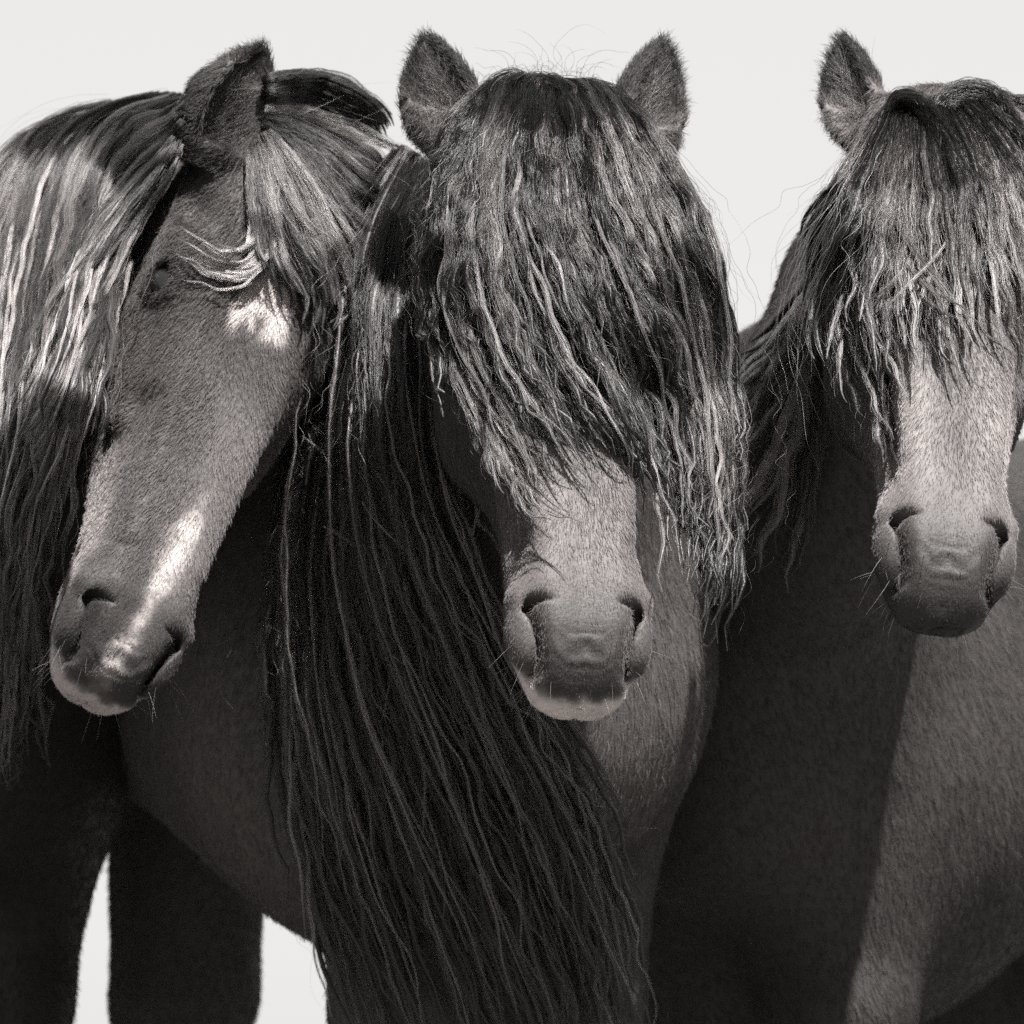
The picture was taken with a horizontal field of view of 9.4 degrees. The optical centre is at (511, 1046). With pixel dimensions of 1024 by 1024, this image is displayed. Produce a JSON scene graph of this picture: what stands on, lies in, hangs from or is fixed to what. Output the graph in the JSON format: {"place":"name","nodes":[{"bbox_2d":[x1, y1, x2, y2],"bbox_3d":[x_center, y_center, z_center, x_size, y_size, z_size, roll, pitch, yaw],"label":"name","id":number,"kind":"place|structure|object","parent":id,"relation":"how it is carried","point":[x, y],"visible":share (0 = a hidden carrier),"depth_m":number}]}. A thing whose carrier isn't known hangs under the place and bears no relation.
{"place":"outdoors","nodes":[
{"label":"outdoors","id":0,"kind":"place"},
{"bbox_2d":[0,0,1023,1023],"label":"sky","id":1,"kind":"structure","parent":0,"point":[755,135]},
{"bbox_3d":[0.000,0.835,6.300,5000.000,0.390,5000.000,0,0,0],"label":"ground","id":2,"kind":"structure","parent":0,"visible":0},
{"bbox_2d":[0,35,410,1023],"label":"horse","id":3,"kind":"object","parent":2,"relation":"on","point":[168,259],"visible":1,"depth_m":5.75},
{"bbox_2d":[104,21,807,1023],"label":"horse","id":4,"kind":"object","parent":2,"relation":"on","point":[430,751],"visible":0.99,"depth_m":5.74},
{"bbox_2d":[643,25,1023,1023],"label":"horse","id":5,"kind":"object","parent":2,"relation":"on","point":[847,831],"visible":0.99,"depth_m":5.98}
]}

